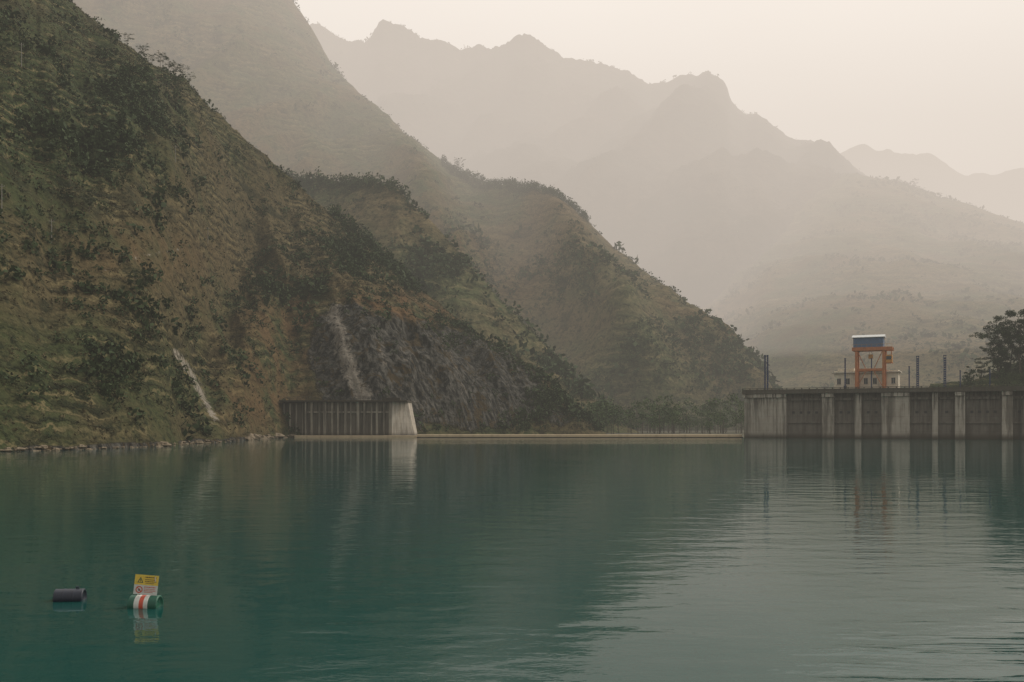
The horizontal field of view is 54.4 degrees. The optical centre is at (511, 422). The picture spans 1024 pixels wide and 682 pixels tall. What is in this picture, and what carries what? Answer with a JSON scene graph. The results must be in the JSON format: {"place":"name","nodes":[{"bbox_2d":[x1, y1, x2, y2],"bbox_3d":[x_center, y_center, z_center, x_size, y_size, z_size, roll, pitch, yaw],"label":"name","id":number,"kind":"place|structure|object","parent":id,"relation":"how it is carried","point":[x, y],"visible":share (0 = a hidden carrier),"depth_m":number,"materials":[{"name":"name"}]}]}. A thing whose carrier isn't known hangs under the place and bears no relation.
{"place":"outdoors","nodes":[
{"label":"outdoors","id":0,"kind":"place"},
{"bbox_2d":[0,0,605,451],"bbox_3d":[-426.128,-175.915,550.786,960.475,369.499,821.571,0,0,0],"label":"hillside","id":1,"kind":"structure","parent":0,"point":[344,368],"depth_m":340.54,"materials":[{"name":"green plant"}]},
{"bbox_2d":[37,86,61,109],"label":"slope tree","id":2,"kind":"object","parent":1,"relation":"on","point":[51,95],"visible":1,"depth_m":311.27,"materials":[{"name":"green plant"}]},
{"bbox_2d":[120,33,133,41],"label":"crest tree","id":3,"kind":"object","parent":1,"relation":"on","point":[128,37],"visible":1,"depth_m":472.66,"materials":[{"name":"green plant"}]},
{"bbox_2d":[124,268,147,297],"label":"slope tree","id":4,"kind":"object","parent":1,"relation":"on","point":[134,276],"visible":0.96,"depth_m":258.85,"materials":[{"name":"green plant"}]},
{"bbox_2d":[137,43,148,54],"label":"crest tree","id":5,"kind":"object","parent":1,"relation":"on","point":[143,49],"visible":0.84,"depth_m":477.70,"materials":[{"name":"green plant"}]},
{"bbox_2d":[0,433,295,451],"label":"shore rocks","id":6,"kind":"object","parent":1,"relation":"on","point":[251,436],"visible":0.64,"depth_m":230.93,"materials":[{"name":"grey stone"}]},
{"bbox_2d":[154,50,165,66],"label":"crest tree","id":7,"kind":"object","parent":1,"relation":"on","point":[160,60],"visible":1,"depth_m":482.73,"materials":[{"name":"green plant"}]},
{"bbox_2d":[163,53,176,69],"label":"crest tree","id":8,"kind":"object","parent":1,"relation":"on","point":[171,65],"visible":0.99,"depth_m":485.21,"materials":[{"name":"green plant"}]},
{"bbox_2d":[170,60,183,71],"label":"crest tree","id":9,"kind":"object","parent":1,"relation":"on","point":[175,66],"visible":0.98,"depth_m":487.54,"materials":[{"name":"green plant"}]},
{"bbox_2d":[174,64,189,72],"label":"crest tree","id":10,"kind":"object","parent":1,"relation":"on","point":[182,69],"visible":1,"depth_m":489.54,"materials":[{"name":"green plant"}]},
{"bbox_2d":[194,175,207,197],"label":"slope tree","id":11,"kind":"object","parent":1,"relation":"on","point":[202,182],"visible":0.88,"depth_m":381.71,"materials":[{"name":"green plant"}]},
{"bbox_2d":[0,0,604,440],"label":"hillside shrubs","id":12,"kind":"object","parent":1,"relation":"on","point":[358,256],"visible":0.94,"depth_m":342.81,"materials":[{"name":"green plant"}]},
{"bbox_2d":[279,397,416,434],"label":"spillway abutment","id":13,"kind":"object","parent":1,"relation":"on","point":[389,416],"visible":0.62,"depth_m":365.00,"materials":[{"name":"concrete"}]},
{"bbox_2d":[70,0,771,430],"bbox_3d":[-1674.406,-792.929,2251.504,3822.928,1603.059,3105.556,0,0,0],"label":"mountain","id":14,"kind":"structure","parent":0,"point":[276,130],"depth_m":986.82,"materials":[{"name":"grey stone"}]},
{"bbox_2d":[100,0,782,428],"bbox_3d":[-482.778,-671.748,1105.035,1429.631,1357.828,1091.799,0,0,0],"label":"mountainside scrub","id":15,"kind":"object","parent":14,"relation":"on","point":[556,364],"visible":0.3,"depth_m":750.12,"materials":[{"name":"green plant"}]},
{"bbox_2d":[454,157,465,168],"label":"slope tree","id":16,"kind":"object","parent":14,"relation":"on","point":[456,162],"visible":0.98,"depth_m":1077.12,"materials":[{"name":"green plant"}]},
{"bbox_2d":[281,170,639,432],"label":"second hillside","id":17,"kind":"structure","parent":0,"point":[395,218],"depth_m":654.37,"materials":[{"name":"green plant"}]},
{"bbox_2d":[0,437,1023,681],"bbox_3d":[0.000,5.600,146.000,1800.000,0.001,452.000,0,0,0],"label":"water","id":18,"kind":"structure","parent":0,"point":[514,559],"depth_m":40.28,"materials":[{"name":"teal liquid"}]},
{"bbox_2d":[53,586,86,601],"bbox_3d":[-13.908,5.476,31.298,0.910,0.631,0.562,0,0,-6],"label":"drum float","id":19,"kind":"object","parent":18,"relation":"on","point":[69,595],"visible":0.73,"depth_m":31.08,"materials":[{"name":"black plastic"}]},
{"bbox_2d":[127,574,163,608],"bbox_3d":[-11.115,5.226,30.200,0.900,1.231,0.604,0,0,4],"label":"warning sign buoy","id":20,"kind":"object","parent":18,"relation":"in","point":[148,598],"visible":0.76,"depth_m":30.14,"materials":[{"name":"green plastic"}]},
{"bbox_2d":[294,434,741,436],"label":"spillway weir","id":21,"kind":"object","parent":18,"relation":"in","point":[579,435],"visible":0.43,"depth_m":362.60,"materials":[{"name":"concrete"}]},
{"bbox_2d":[310,19,918,307],"bbox_3d":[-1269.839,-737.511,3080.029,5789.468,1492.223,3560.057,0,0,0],"label":"mountain","id":22,"kind":"structure","parent":0,"point":[690,264],"depth_m":2047.86,"materials":[{"name":"grey stone"}]},
{"bbox_2d":[294,0,1023,175],"label":"sky","id":23,"kind":"structure","parent":0,"point":[944,79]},
{"bbox_2d":[606,430,743,436],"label":"valley floor","id":24,"kind":"structure","parent":0,"point":[712,432],"depth_m":591.81,"materials":[{"name":"soil"}]},
{"bbox_2d":[578,393,743,433],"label":"valley trees","id":25,"kind":"object","parent":24,"relation":"on","point":[671,417],"visible":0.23,"depth_m":547.57,"materials":[{"name":"green plant"}]},
{"bbox_2d":[700,173,1023,388],"bbox_3d":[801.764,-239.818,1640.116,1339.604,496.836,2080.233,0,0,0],"label":"mountain","id":26,"kind":"structure","parent":0,"point":[802,346],"depth_m":1251.11,"materials":[{"name":"grey stone"}]},
{"bbox_2d":[295,155,926,278],"bbox_3d":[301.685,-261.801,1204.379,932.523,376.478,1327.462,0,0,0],"label":"ridge trees","id":27,"kind":"object","parent":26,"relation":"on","point":[465,174],"visible":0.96,"depth_m":749.75,"materials":[{"name":"plant"}]},
{"bbox_2d":[834,372,899,390],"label":"walls","id":28,"kind":"structure","parent":0,"point":[851,376],"depth_m":345.79,"materials":[{"name":"beige paint"}]},
{"bbox_2d":[832,371,901,373],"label":"roof","id":29,"kind":"structure","parent":28,"relation":"on","point":[866,372],"depth_m":344.84,"materials":[{"name":"beige paint"}]},
{"bbox_2d":[838,368,854,370],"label":"block","id":30,"kind":"structure","parent":29,"relation":"on","point":[850,369],"depth_m":349.85,"materials":[{"name":"beige paint"}]},
{"bbox_2d":[834,370,899,371],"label":"roof parapet","id":31,"kind":"structure","parent":29,"relation":"on","point":[868,371],"depth_m":347.93,"materials":[{"name":"beige concrete"}]},
{"bbox_2d":[840,144,1023,222],"bbox_3d":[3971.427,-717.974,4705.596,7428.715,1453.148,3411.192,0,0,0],"label":"distant range","id":32,"kind":"structure","parent":0,"point":[1001,194],"depth_m":4284.76,"materials":[{"name":"grey stone"}]},
{"bbox_2d":[930,361,1023,389],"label":"bank hill","id":33,"kind":"structure","parent":0,"point":[985,378],"depth_m":432.90,"materials":[{"name":"green plant"}]},
{"bbox_2d":[972,357,990,376],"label":"tree","id":34,"kind":"object","parent":33,"relation":"on","point":[982,366],"visible":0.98,"depth_m":439.81,"materials":[{"name":"green plant"}]},
{"bbox_2d":[958,355,1023,386],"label":"bank shrubs","id":35,"kind":"object","parent":33,"relation":"on","point":[968,379],"visible":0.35,"depth_m":432.12,"materials":[{"name":"green plant"}]},
{"bbox_2d":[970,316,1022,378],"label":"tree","id":36,"kind":"object","parent":33,"relation":"on","point":[997,360],"visible":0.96,"depth_m":430.83,"materials":[{"name":"green plant"}]},
{"bbox_2d":[988,331,1023,367],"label":"tree","id":37,"kind":"object","parent":33,"relation":"on","point":[1007,364],"visible":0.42,"depth_m":435.26,"materials":[{"name":"green plant"}]},
{"bbox_2d":[993,310,1023,373],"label":"tree","id":38,"kind":"object","parent":33,"relation":"on","point":[1020,341],"visible":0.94,"depth_m":426.84,"materials":[{"name":"green plant"}]},
{"bbox_2d":[1013,309,1023,332],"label":"tree","id":39,"kind":"object","parent":33,"relation":"on","point":[1019,312],"visible":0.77,"depth_m":424.07,"materials":[{"name":"green plant"}]},
{"label":"ground","id":40,"kind":"structure","parent":0,"visible":0},
{"bbox_2d":[317,21,1023,391],"bbox_3d":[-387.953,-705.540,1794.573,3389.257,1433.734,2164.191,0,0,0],"label":"distant scrub","id":41,"kind":"object","parent":40,"relation":"on","point":[889,297],"visible":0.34,"depth_m":1425.24,"materials":[{"name":"plant"}]},
{"bbox_2d":[742,384,1023,438],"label":"dam","id":42,"kind":"structure","parent":40,"relation":"on","point":[964,412],"depth_m":338.19,"materials":[{"name":"concrete"}]},
{"bbox_2d":[764,355,765,389],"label":"hoist mast","id":43,"kind":"object","parent":42,"relation":"on","point":[765,371],"visible":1,"depth_m":357.83,"materials":[{"name":"grey metal"}]},
{"bbox_2d":[766,355,768,389],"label":"hoist mast","id":44,"kind":"object","parent":42,"relation":"on","point":[767,371],"visible":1,"depth_m":357.52,"materials":[{"name":"grey metal"}]},
{"bbox_2d":[844,358,845,386],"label":"hoist mast","id":45,"kind":"object","parent":42,"relation":"on","point":[844,372],"visible":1,"depth_m":345.00,"materials":[{"name":"grey metal"}]},
{"bbox_2d":[851,334,893,387],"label":"gantry crane","id":46,"kind":"object","parent":42,"relation":"on","point":[867,343],"visible":0.86,"depth_m":341.04,"materials":[{"name":"orange paint"}]},
{"bbox_2d":[916,356,918,385],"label":"hoist mast","id":47,"kind":"object","parent":42,"relation":"on","point":[917,369],"visible":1,"depth_m":335.16,"materials":[{"name":"grey metal"}]},
{"bbox_2d":[943,355,946,385],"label":"hoist mast","id":48,"kind":"object","parent":42,"relation":"on","point":[945,369],"visible":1,"depth_m":331.45,"materials":[{"name":"grey metal"}]},
{"bbox_2d":[989,369,990,385],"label":"hoist mast","id":49,"kind":"object","parent":42,"relation":"on","point":[989,377],"visible":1,"depth_m":325.57,"materials":[{"name":"grey metal"}]},
{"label":"window frames","id":50,"kind":"object","parent":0,"visible":0},
{"bbox_2d":[837,378,894,383],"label":"windows","id":51,"kind":"structure","parent":50,"relation":"in","point":[866,381],"depth_m":346.05,"materials":[{"name":"black glass"}]}
]}

